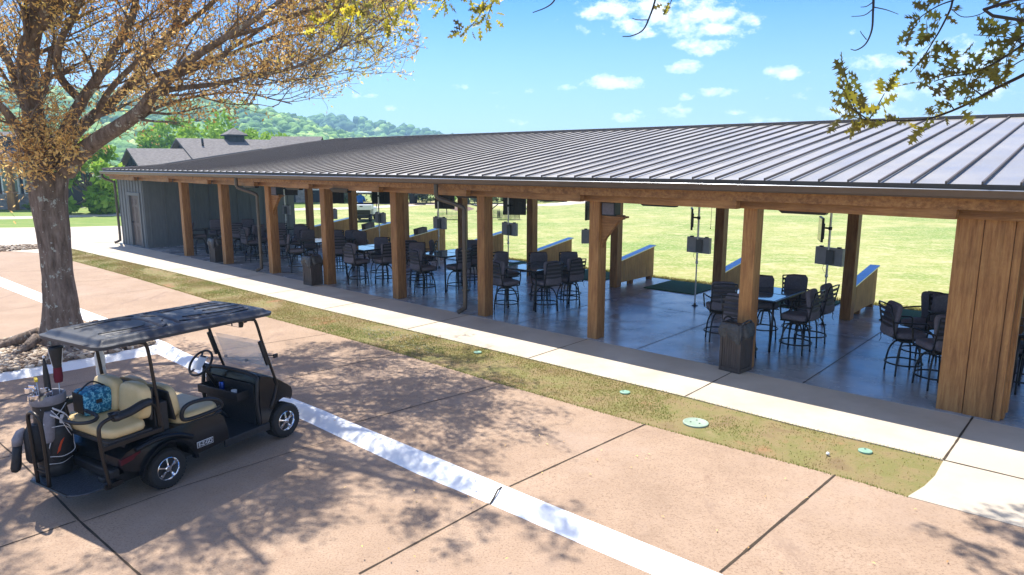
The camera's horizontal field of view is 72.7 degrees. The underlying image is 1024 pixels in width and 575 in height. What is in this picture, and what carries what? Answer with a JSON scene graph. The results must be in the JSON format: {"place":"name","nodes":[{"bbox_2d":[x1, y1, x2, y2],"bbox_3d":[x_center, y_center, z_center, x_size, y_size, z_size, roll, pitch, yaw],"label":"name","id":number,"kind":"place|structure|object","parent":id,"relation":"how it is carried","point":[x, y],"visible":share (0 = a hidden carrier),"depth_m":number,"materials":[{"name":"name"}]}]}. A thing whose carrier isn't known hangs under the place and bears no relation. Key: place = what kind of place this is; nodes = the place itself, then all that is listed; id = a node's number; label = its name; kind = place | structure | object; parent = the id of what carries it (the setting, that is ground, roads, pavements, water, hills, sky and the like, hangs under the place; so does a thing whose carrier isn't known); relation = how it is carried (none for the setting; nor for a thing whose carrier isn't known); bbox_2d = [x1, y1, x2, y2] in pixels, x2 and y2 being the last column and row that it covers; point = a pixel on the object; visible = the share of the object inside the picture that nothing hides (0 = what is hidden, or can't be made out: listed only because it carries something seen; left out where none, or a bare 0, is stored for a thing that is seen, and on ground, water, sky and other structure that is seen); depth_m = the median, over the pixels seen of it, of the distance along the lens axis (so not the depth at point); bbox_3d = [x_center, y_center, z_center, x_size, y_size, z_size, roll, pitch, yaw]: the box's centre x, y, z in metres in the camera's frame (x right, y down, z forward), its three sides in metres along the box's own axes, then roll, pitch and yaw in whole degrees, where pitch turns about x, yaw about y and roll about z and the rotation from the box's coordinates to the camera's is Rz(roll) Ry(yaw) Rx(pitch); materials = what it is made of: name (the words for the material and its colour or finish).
{"place":"outdoors","nodes":[
{"label":"outdoors","id":0,"kind":"place"},
{"bbox_2d":[0,226,122,252],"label":"concrete drive","id":1,"kind":"structure","parent":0,"point":[27,235],"depth_m":32.59,"materials":[{"name":"concrete"}]},
{"bbox_2d":[0,174,319,227],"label":"lawn","id":2,"kind":"structure","parent":0,"point":[82,221],"depth_m":41.72,"materials":[{"name":"green plant"}]},
{"bbox_2d":[0,132,85,209],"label":"porch house","id":3,"kind":"structure","parent":2,"relation":"on","point":[11,199],"depth_m":50.10,"materials":[{"name":"grey"}]},
{"bbox_2d":[0,166,20,193],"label":"window","id":4,"kind":"structure","parent":3,"relation":"in","point":[17,182],"depth_m":50.06,"materials":[{"name":"white glass"}]},
{"bbox_2d":[42,133,124,214],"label":"leafy tree","id":5,"kind":"object","parent":2,"relation":"on","point":[99,197],"visible":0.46,"depth_m":45.45,"materials":[{"name":"green plant"}]},
{"bbox_2d":[134,114,201,148],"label":"leafy tree","id":6,"kind":"object","parent":2,"relation":"on","point":[145,141],"visible":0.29,"depth_m":76.62,"materials":[{"name":"green plant"}]},
{"bbox_2d":[120,128,269,166],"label":"clubhouse","id":7,"kind":"structure","parent":2,"relation":"on","point":[232,141],"depth_m":55.97,"materials":[{"name":"grey"}]},
{"bbox_2d":[163,108,256,148],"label":"leafy tree","id":8,"kind":"object","parent":2,"relation":"on","point":[213,132],"visible":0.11,"depth_m":66.98,"materials":[{"name":"green plant"}]},
{"bbox_2d":[236,127,289,139],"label":"leafy tree","id":9,"kind":"object","parent":2,"relation":"on","point":[252,131],"visible":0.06,"depth_m":71.47,"materials":[{"name":"green plant"}]},
{"bbox_2d":[267,136,322,202],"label":"stone house","id":10,"kind":"structure","parent":2,"relation":"on","point":[276,141],"depth_m":58.62,"materials":[{"name":"grey"}]},
{"bbox_2d":[0,201,584,218],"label":"cart path","id":11,"kind":"structure","parent":0,"point":[337,208],"depth_m":51.23,"materials":[{"name":"concrete"}]},
{"bbox_2d":[0,286,651,574],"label":"road","id":12,"kind":"structure","parent":0,"point":[300,500],"depth_m":6.99,"materials":[{"name":"concrete"}]},
{"bbox_2d":[0,343,163,381],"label":"curb","id":13,"kind":"structure","parent":12,"relation":"on","point":[73,364],"depth_m":12.15,"materials":[{"name":"white paint"}]},
{"bbox_2d":[0,277,164,343],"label":"curb","id":14,"kind":"structure","parent":12,"relation":"on","point":[87,316],"depth_m":18.49,"materials":[{"name":"white paint"}]},
{"bbox_2d":[26,301,298,497],"bbox_3d":[-3.971,1.197,8.186,1.190,1.800,2.926,6,12,30],"label":"golf cart","id":15,"kind":"object","parent":12,"relation":"on","point":[162,431],"visible":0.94,"depth_m":7.62,"materials":[{"name":"plastic"}]},
{"bbox_2d":[23,388,75,477],"bbox_3d":[-4.840,1.545,7.334,0.424,0.875,0.460,4,11,22],"label":"golf bag","id":16,"kind":"object","parent":15,"relation":"on","point":[60,442],"visible":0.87,"depth_m":7.25,"materials":[{"name":"black fabric"}]},
{"bbox_2d":[10,428,24,472],"bbox_3d":[-5.079,1.679,7.164,0.099,0.440,0.187,4,11,22],"label":"head cover","id":17,"kind":"object","parent":16,"relation":"hanging from","point":[17,444],"visible":1,"depth_m":7.12,"materials":[{"name":"fabric"}]},
{"bbox_2d":[42,355,51,396],"bbox_3d":[-4.884,1.312,7.376,0.067,1.230,0.068,4,11,22],"label":"umbrella","id":18,"kind":"object","parent":16,"relation":"in","point":[46,380],"visible":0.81,"depth_m":7.28,"materials":[{"name":"fabric"}]},
{"bbox_2d":[48,345,62,393],"bbox_3d":[-4.802,1.264,7.441,0.120,1.302,0.145,4,11,22],"label":"golf club","id":19,"kind":"object","parent":16,"relation":"in","point":[55,353],"visible":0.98,"depth_m":7.33,"materials":[{"name":"metal"}]},
{"bbox_2d":[72,381,111,415],"bbox_3d":[-4.559,1.180,7.573,0.267,0.338,0.313,7,12,34],"label":"cooler bag","id":20,"kind":"object","parent":15,"relation":"on","point":[96,398],"visible":0.99,"depth_m":7.49,"materials":[{"name":"fabric"}]},
{"bbox_2d":[158,342,721,574],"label":"curb","id":21,"kind":"structure","parent":12,"relation":"on","point":[643,556],"depth_m":7.36,"materials":[{"name":"white paint"}]},
{"bbox_2d":[300,0,1023,144],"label":"overhanging oak","id":22,"kind":"object","parent":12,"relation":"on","point":[861,105],"visible":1,"depth_m":4.16,"materials":[{"name":"green plant"}]},
{"bbox_2d":[72,249,944,496],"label":"grass verge","id":23,"kind":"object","parent":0,"point":[857,470],"depth_m":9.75,"materials":[{"name":"plant"}]},
{"bbox_2d":[683,418,708,427],"bbox_3d":[2.453,1.802,9.300,0.336,0.026,0.336,-8,13,-39],"label":"valve lid","id":24,"kind":"object","parent":23,"relation":"on","point":[696,422],"visible":1,"depth_m":9.27,"materials":[{"name":"green plastic"}]},
{"bbox_2d":[0,251,1023,574],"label":"parking apron","id":25,"kind":"object","parent":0,"point":[676,495],"visible":0.83,"depth_m":7.99,"materials":[{"name":"concrete"}]},
{"bbox_2d":[0,0,1023,133],"label":"sky","id":26,"kind":"structure","parent":0,"point":[566,64],"materials":[{"name":"blue"}]},
{"bbox_2d":[71,242,1023,478],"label":"walkway","id":27,"kind":"structure","parent":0,"point":[986,445],"depth_m":11.34,"materials":[{"name":"concrete"}]},
{"bbox_2d":[120,236,1023,428],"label":"pavilion floor","id":28,"kind":"structure","parent":0,"point":[848,356],"depth_m":14.58,"materials":[{"name":"concrete"}]},
{"bbox_2d":[192,222,208,254],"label":"bar chair","id":29,"kind":"object","parent":28,"relation":"on","point":[200,236],"visible":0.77,"depth_m":25.93,"materials":[{"name":"black metal"}]},
{"bbox_2d":[207,236,222,262],"bbox_3d":[-10.161,-1.330,23.997,0.488,0.888,0.486,8,13,38],"label":"trash bin","id":30,"kind":"object","parent":28,"relation":"on","point":[215,250],"visible":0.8,"depth_m":23.86,"materials":[{"name":"black plastic"}]},
{"bbox_2d":[231,223,246,254],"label":"bar chair","id":31,"kind":"object","parent":28,"relation":"on","point":[235,232],"visible":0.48,"depth_m":25.62,"materials":[{"name":"black metal"}]},
{"bbox_2d":[238,227,261,262],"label":"bar chair","id":32,"kind":"object","parent":28,"relation":"on","point":[244,233],"visible":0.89,"depth_m":23.83,"materials":[{"name":"black"}]},
{"bbox_2d":[251,224,267,258],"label":"bar chair","id":33,"kind":"object","parent":28,"relation":"on","point":[254,230],"visible":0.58,"depth_m":24.93,"materials":[{"name":"black metal"}]},
{"bbox_2d":[279,228,291,262],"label":"bar chair","id":34,"kind":"object","parent":28,"relation":"on","point":[282,231],"visible":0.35,"depth_m":23.46,"materials":[{"name":"black"}]},
{"bbox_2d":[282,187,297,222],"bbox_3d":[-9.141,-3.173,28.455,0.726,2.920,0.404,3,11,15],"label":"monitor stand","id":35,"kind":"object","parent":28,"relation":"on","point":[286,209],"visible":0.53,"depth_m":28.39,"materials":[{"name":"black metal"}]},
{"bbox_2d":[283,234,304,272],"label":"bar chair","id":36,"kind":"object","parent":28,"relation":"on","point":[296,251],"visible":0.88,"depth_m":21.66,"materials":[{"name":"black metal"}]},
{"bbox_2d":[299,229,319,254],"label":"bar chair","id":37,"kind":"object","parent":28,"relation":"on","point":[307,233],"visible":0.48,"depth_m":23.01,"materials":[{"name":"black metal"}]},
{"bbox_2d":[301,252,322,285],"bbox_3d":[-5.609,-0.530,19.603,0.488,0.888,0.486,8,13,38],"label":"trash bin","id":38,"kind":"object","parent":28,"relation":"on","point":[312,264],"visible":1,"depth_m":19.48,"materials":[{"name":"black plastic"}]},
{"bbox_2d":[297,238,355,268],"bbox_3d":[-5.904,-1.058,22.285,1.045,0.972,1.465,9,14,41],"label":"patio table","id":39,"kind":"object","parent":28,"relation":"on","point":[316,241],"visible":0.56,"depth_m":21.95,"materials":[{"name":"black metal"}]},
{"bbox_2d":[314,217,348,237],"bbox_3d":[-7.721,-2.451,29.880,0.220,0.988,1.840,9,14,41],"label":"bay divider","id":40,"kind":"object","parent":28,"relation":"on","point":[341,224],"visible":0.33,"depth_m":30.00,"materials":[{"name":"brown wood"}]},
{"bbox_2d":[332,192,343,218],"bbox_3d":[-6.754,-2.810,26.462,0.600,2.920,0.539,5,11,26],"label":"monitor stand","id":41,"kind":"object","parent":28,"relation":"on","point":[338,197],"visible":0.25,"depth_m":26.37,"materials":[{"name":"black"}]},
{"bbox_2d":[334,236,348,273],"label":"bar chair","id":42,"kind":"object","parent":28,"relation":"on","point":[339,240],"visible":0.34,"depth_m":21.15,"materials":[{"name":"black metal"}]},
{"bbox_2d":[341,243,369,285],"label":"bar chair","id":43,"kind":"object","parent":28,"relation":"on","point":[349,253],"visible":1,"depth_m":19.33,"materials":[{"name":"black"}]},
{"bbox_2d":[350,231,368,269],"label":"bar chair","id":44,"kind":"object","parent":28,"relation":"on","point":[360,237],"visible":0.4,"depth_m":22.52,"materials":[{"name":"black metal"}]},
{"bbox_2d":[343,244,380,283],"bbox_3d":[-4.047,-0.717,20.413,1.045,0.972,1.465,9,14,41],"label":"patio table","id":45,"kind":"object","parent":28,"relation":"on","point":[366,248],"visible":0.35,"depth_m":19.89,"materials":[{"name":"black"}]},
{"bbox_2d":[359,222,390,244],"bbox_3d":[-5.466,-2.091,27.904,0.220,0.988,1.840,9,14,41],"label":"bay divider","id":46,"kind":"object","parent":28,"relation":"on","point":[373,232],"visible":0.4,"depth_m":27.89,"materials":[{"name":"brown wood"}]},
{"bbox_2d":[367,237,389,278],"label":"bar chair","id":47,"kind":"object","parent":28,"relation":"on","point":[379,240],"visible":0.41,"depth_m":20.74,"materials":[{"name":"black metal"}]},
{"bbox_2d":[371,192,389,236],"bbox_3d":[-4.618,-2.459,24.531,0.552,2.920,0.645,2,10,9],"label":"monitor stand","id":48,"kind":"object","parent":28,"relation":"on","point":[378,198],"visible":0.78,"depth_m":24.41,"materials":[{"name":"black"}]},
{"bbox_2d":[371,243,391,285],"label":"bar chair","id":49,"kind":"object","parent":28,"relation":"on","point":[386,258],"visible":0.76,"depth_m":19.35,"materials":[{"name":"black metal"}]},
{"bbox_2d":[406,242,427,286],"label":"bar chair","id":50,"kind":"object","parent":28,"relation":"on","point":[419,245],"visible":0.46,"depth_m":19.44,"materials":[{"name":"black metal"}]},
{"bbox_2d":[407,248,437,294],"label":"bar chair","id":51,"kind":"object","parent":28,"relation":"on","point":[415,260],"visible":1,"depth_m":18.08,"materials":[{"name":"black metal"}]},
{"bbox_2d":[414,240,437,281],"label":"bar chair","id":52,"kind":"object","parent":28,"relation":"on","point":[432,244],"visible":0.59,"depth_m":19.96,"materials":[{"name":"black metal"}]},
{"bbox_2d":[409,228,445,250],"bbox_3d":[-3.165,-1.724,25.890,0.220,0.988,1.840,9,14,41],"label":"bay divider","id":53,"kind":"object","parent":28,"relation":"on","point":[428,236],"visible":0.48,"depth_m":25.95,"materials":[{"name":"brown wood"}]},
{"bbox_2d":[433,195,454,267],"bbox_3d":[-2.243,-2.071,22.404,0.756,2.920,0.344,4,11,22],"label":"monitor stand","id":54,"kind":"object","parent":28,"relation":"on","point":[439,222],"visible":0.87,"depth_m":22.34,"materials":[{"name":"black metal"}]},
{"bbox_2d":[422,249,476,292],"bbox_3d":[-1.654,-0.479,19.108,1.045,0.972,1.465,9,14,41],"label":"patio table","id":55,"kind":"object","parent":28,"relation":"on","point":[449,253],"visible":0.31,"depth_m":18.63,"materials":[{"name":"black metal"}]},
{"bbox_2d":[446,248,472,292],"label":"bar chair","id":56,"kind":"object","parent":28,"relation":"on","point":[457,266],"visible":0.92,"depth_m":18.30,"materials":[{"name":"black metal"}]},
{"bbox_2d":[462,244,477,286],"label":"bar chair","id":57,"kind":"object","parent":28,"relation":"on","point":[474,258],"visible":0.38,"depth_m":19.04,"materials":[{"name":"black metal"}]},
{"bbox_2d":[474,231,503,257],"bbox_3d":[-0.931,-1.368,23.934,0.220,0.988,1.840,9,14,41],"label":"bay divider","id":58,"kind":"object","parent":28,"relation":"on","point":[498,241],"visible":0.16,"depth_m":24.28,"materials":[{"name":"brown wood"}]},
{"bbox_2d":[493,260,520,312],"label":"bar chair","id":59,"kind":"object","parent":28,"relation":"on","point":[500,280],"visible":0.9,"depth_m":15.92,"materials":[{"name":"black metal"}]},
{"bbox_2d":[493,251,520,301],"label":"bar chair","id":60,"kind":"object","parent":28,"relation":"on","point":[503,256],"visible":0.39,"depth_m":17.40,"materials":[{"name":"black metal"}]},
{"bbox_2d":[502,198,525,269],"bbox_3d":[0.012,-1.713,20.436,0.731,2.920,0.394,3,11,17],"label":"monitor stand","id":61,"kind":"object","parent":28,"relation":"on","point":[514,206],"visible":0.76,"depth_m":20.39,"materials":[{"name":"black"}]},
{"bbox_2d":[505,261,570,311],"bbox_3d":[0.648,-0.042,16.708,1.045,0.972,1.465,9,14,41],"label":"patio table","id":62,"kind":"object","parent":28,"relation":"on","point":[535,267],"visible":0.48,"depth_m":16.36,"materials":[{"name":"black metal"}]},
{"bbox_2d":[528,252,551,301],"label":"bar chair","id":63,"kind":"object","parent":28,"relation":"on","point":[537,256],"visible":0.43,"depth_m":17.31,"materials":[{"name":"black metal"}]},
{"bbox_2d":[531,261,563,312],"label":"bar chair","id":64,"kind":"object","parent":28,"relation":"on","point":[552,274],"visible":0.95,"depth_m":15.86,"materials":[{"name":"black"}]},
{"bbox_2d":[537,237,573,260],"bbox_3d":[1.302,-1.012,21.978,0.220,0.988,1.840,9,14,41],"label":"bay divider","id":65,"kind":"object","parent":28,"relation":"on","point":[552,250],"visible":0.43,"depth_m":21.97,"materials":[{"name":"brown wood"}]},
{"bbox_2d":[99,113,1023,420],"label":"pavilion","id":66,"kind":"structure","parent":28,"relation":"on","point":[969,177],"depth_m":14.04,"materials":[{"name":"grey wood"}]},
{"bbox_2d":[131,196,142,245],"bbox_3d":[-15.170,-2.671,28.175,0.960,2.040,0.131,9,14,41],"label":"door","id":67,"kind":"structure","parent":66,"relation":"in","point":[134,199],"depth_m":28.25,"materials":[{"name":"grey paint"}]},
{"bbox_2d":[602,202,620,215],"bbox_3d":[1.869,-1.489,13.142,0.300,0.260,0.206,9,14,41],"label":"speaker","id":68,"kind":"object","parent":66,"relation":"on","point":[610,209],"visible":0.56,"depth_m":13.06},
{"bbox_2d":[559,251,583,301],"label":"bar chair","id":69,"kind":"object","parent":28,"relation":"on","point":[565,256],"visible":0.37,"depth_m":17.39,"materials":[{"name":"black metal"}]},
{"bbox_2d":[556,257,586,307],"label":"bar chair","id":70,"kind":"object","parent":28,"relation":"on","point":[576,270],"visible":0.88,"depth_m":16.39,"materials":[{"name":"black metal"}]},
{"bbox_2d":[581,201,589,243],"bbox_3d":[2.204,-1.370,18.550,0.453,2.920,0.697,9,14,41],"label":"monitor stand","id":71,"kind":"object","parent":28,"relation":"on","point":[584,235],"visible":0.18,"depth_m":18.38,"materials":[{"name":"black"}]},
{"bbox_2d":[621,245,655,283],"bbox_3d":[3.558,-0.652,20.003,0.220,0.988,1.840,9,14,41],"label":"bay divider","id":72,"kind":"object","parent":28,"relation":"on","point":[638,263],"visible":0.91,"depth_m":19.98,"materials":[{"name":"brown wood"}]},
{"bbox_2d":[643,280,710,294],"bbox_3d":[4.681,-0.013,19.185,1.500,0.024,1.550,9,14,41],"label":"hitting mat","id":73,"kind":"object","parent":28,"relation":"on","point":[679,287],"visible":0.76,"depth_m":19.04,"materials":[{"name":"green carpet"}]},
{"bbox_2d":[687,207,711,305],"bbox_3d":[4.333,-1.018,16.618,0.447,2.920,0.792,-5,11,-25],"label":"monitor stand","id":74,"kind":"object","parent":28,"relation":"on","point":[698,244],"visible":1,"depth_m":16.47,"materials":[{"name":"black metal"}]},
{"bbox_2d":[703,281,737,341],"bbox_3d":[4.012,0.442,13.422,0.584,1.195,0.687,1,10,5],"label":"bar chair","id":75,"kind":"object","parent":28,"relation":"on","point":[718,289],"visible":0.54,"depth_m":13.13,"materials":[{"name":"black"}]},
{"bbox_2d":[725,258,740,288],"bbox_3d":[5.814,-0.293,18.028,0.220,0.988,1.840,9,14,41],"label":"bay divider","id":76,"kind":"object","parent":28,"relation":"on","point":[732,272],"visible":0.28,"depth_m":17.75,"materials":[{"name":"brown wood"}]},
{"bbox_2d":[718,316,754,373],"bbox_3d":[3.733,0.933,11.569,0.486,0.888,0.487,-9,14,-41],"label":"trash bin","id":77,"kind":"object","parent":28,"relation":"on","point":[736,347],"visible":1,"depth_m":11.45,"materials":[{"name":"black plastic"}]},
{"bbox_2d":[721,293,763,357],"bbox_3d":[3.994,0.670,12.168,0.584,1.195,0.687,9,14,41],"label":"bar chair","id":78,"kind":"object","parent":28,"relation":"on","point":[730,304],"visible":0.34,"depth_m":11.98,"materials":[{"name":"black"}]},
{"bbox_2d":[721,287,804,352],"bbox_3d":[4.790,0.572,13.338,1.045,0.972,1.465,9,14,41],"label":"patio table","id":79,"kind":"object","parent":28,"relation":"on","point":[774,295],"visible":0.53,"depth_m":12.99,"materials":[{"name":"black metal"}]},
{"bbox_2d":[756,275,782,339],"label":"bar chair","id":80,"kind":"object","parent":28,"relation":"on","point":[766,280],"visible":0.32,"depth_m":13.76,"materials":[{"name":"black"}]},
{"bbox_2d":[781,274,811,334],"bbox_3d":[5.665,0.368,13.829,0.584,1.195,0.687,1,10,5],"label":"bar chair","id":81,"kind":"object","parent":28,"relation":"on","point":[796,281],"visible":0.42,"depth_m":13.89,"materials":[{"name":"black"}]},
{"bbox_2d":[778,288,825,355],"bbox_3d":[5.200,0.597,12.573,0.687,1.195,0.584,9,14,41],"label":"bar chair","id":82,"kind":"object","parent":28,"relation":"on","point":[812,313],"visible":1,"depth_m":12.41,"materials":[{"name":"black"}]},
{"bbox_2d":[794,283,839,347],"bbox_3d":[5.717,0.494,13.136,0.584,1.195,0.687,-10,14,-44],"label":"bar chair","id":83,"kind":"object","parent":28,"relation":"on","point":[828,303],"visible":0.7,"depth_m":12.96,"materials":[{"name":"black"}]},
{"bbox_2d":[815,213,844,324],"bbox_3d":[6.557,-0.665,14.683,0.438,2.920,0.798,-3,11,-18],"label":"monitor stand","id":84,"kind":"object","parent":28,"relation":"on","point":[828,256],"visible":0.88,"depth_m":14.52,"materials":[{"name":"black metal"}]},
{"bbox_2d":[854,264,879,313],"bbox_3d":[8.070,0.067,16.052,0.220,0.988,1.840,9,14,41],"label":"bay divider","id":85,"kind":"object","parent":28,"relation":"on","point":[866,282],"visible":0.81,"depth_m":16.06,"materials":[{"name":"brown wood"}]},
{"bbox_2d":[879,300,929,376],"bbox_3d":[6.360,0.821,11.342,0.687,1.195,0.584,1,10,5],"label":"bar chair","id":86,"kind":"object","parent":28,"relation":"on","point":[890,318],"visible":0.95,"depth_m":11.21,"materials":[{"name":"black"}]},
{"bbox_2d":[899,291,946,364],"bbox_3d":[7.141,0.682,12.102,0.687,1.195,0.584,-4,11,-20],"label":"bar chair","id":87,"kind":"object","parent":28,"relation":"on","point":[923,318],"visible":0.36,"depth_m":12.09,"materials":[{"name":"black"}]},
{"bbox_2d":[911,314,945,390],"bbox_3d":[6.499,0.957,10.597,0.584,1.195,0.687,0,10,0],"label":"bar chair","id":88,"kind":"object","parent":28,"relation":"on","point":[934,346],"visible":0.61,"depth_m":10.51,"materials":[{"name":"black metal"}]},
{"bbox_2d":[928,293,948,361],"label":"bar chair","id":89,"kind":"object","parent":28,"relation":"on","point":[939,302],"visible":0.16,"depth_m":11.90,"materials":[{"name":"black"}]},
{"bbox_2d":[1010,317,1023,396],"bbox_3d":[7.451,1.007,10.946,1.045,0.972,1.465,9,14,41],"label":"bar chair","id":90,"kind":"object","parent":28,"relation":"on","point":[1020,336],"visible":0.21,"depth_m":10.16,"materials":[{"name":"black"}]},
{"bbox_2d":[1014,323,1023,394],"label":"bar chair","id":91,"kind":"object","parent":28,"relation":"on","point":[1019,368],"visible":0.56,"depth_m":10.36,"materials":[{"name":"black metal"}]},
{"bbox_2d":[295,194,956,310],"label":"driving range","id":92,"kind":"structure","parent":0,"point":[912,257],"depth_m":31.16,"materials":[{"name":"green plant"}]},
{"bbox_2d":[347,191,376,221],"bbox_3d":[-8.826,-4.853,40.980,1.628,1.805,2.394,0,10,-2],"label":"utility vehicle","id":93,"kind":"object","parent":92,"relation":"on","point":[367,210],"visible":0.56,"depth_m":39.98,"materials":[{"name":"metal"}]},
{"bbox_2d":[437,203,519,219],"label":"ball picker","id":94,"kind":"object","parent":92,"relation":"on","point":[499,213],"visible":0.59,"depth_m":41.53,"materials":[{"name":"black plastic"}]},
{"bbox_2d":[446,249,920,310],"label":"range edge grass","id":95,"kind":"structure","parent":92,"relation":"on","point":[710,283],"depth_m":20.39,"materials":[{"name":"green plant"}]},
{"bbox_2d":[908,460,1023,527],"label":"flared walkway","id":96,"kind":"structure","parent":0,"point":[996,496],"depth_m":7.35,"materials":[{"name":"concrete"}]},
{"label":"planting bed","id":97,"kind":"structure","parent":0,"visible":0},
{"bbox_2d":[0,244,37,251],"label":"river stones","id":98,"kind":"object","parent":97,"relation":"on","point":[17,247],"visible":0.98,"depth_m":27.68,"materials":[{"name":"beige stone"}]},
{"bbox_2d":[0,320,155,373],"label":"river stones","id":99,"kind":"object","parent":97,"relation":"on","point":[31,358],"visible":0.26,"depth_m":12.30,"materials":[{"name":"beige stone"}]},
{"bbox_2d":[0,0,442,354],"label":"oak tree","id":100,"kind":"object","parent":97,"relation":"on","point":[65,155],"visible":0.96,"depth_m":12.18,"materials":[{"name":"brown plant"}]},
{"bbox_3d":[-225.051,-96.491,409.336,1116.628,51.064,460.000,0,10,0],"label":"hills","id":101,"kind":"structure","parent":0,"visible":0},
{"bbox_2d":[0,81,365,165],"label":"forest","id":102,"kind":"object","parent":101,"relation":"on","point":[290,124],"visible":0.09,"depth_m":346.50,"materials":[{"name":"green plant"}]},
{"bbox_3d":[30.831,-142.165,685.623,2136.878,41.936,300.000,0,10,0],"label":"hills","id":103,"kind":"structure","parent":0,"visible":0},
{"bbox_2d":[298,112,453,136],"bbox_3d":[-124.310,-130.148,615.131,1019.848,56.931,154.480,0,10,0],"label":"forest","id":104,"kind":"object","parent":103,"relation":"on","point":[363,126],"visible":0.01,"depth_m":659.17,"materials":[{"name":"green plant"}]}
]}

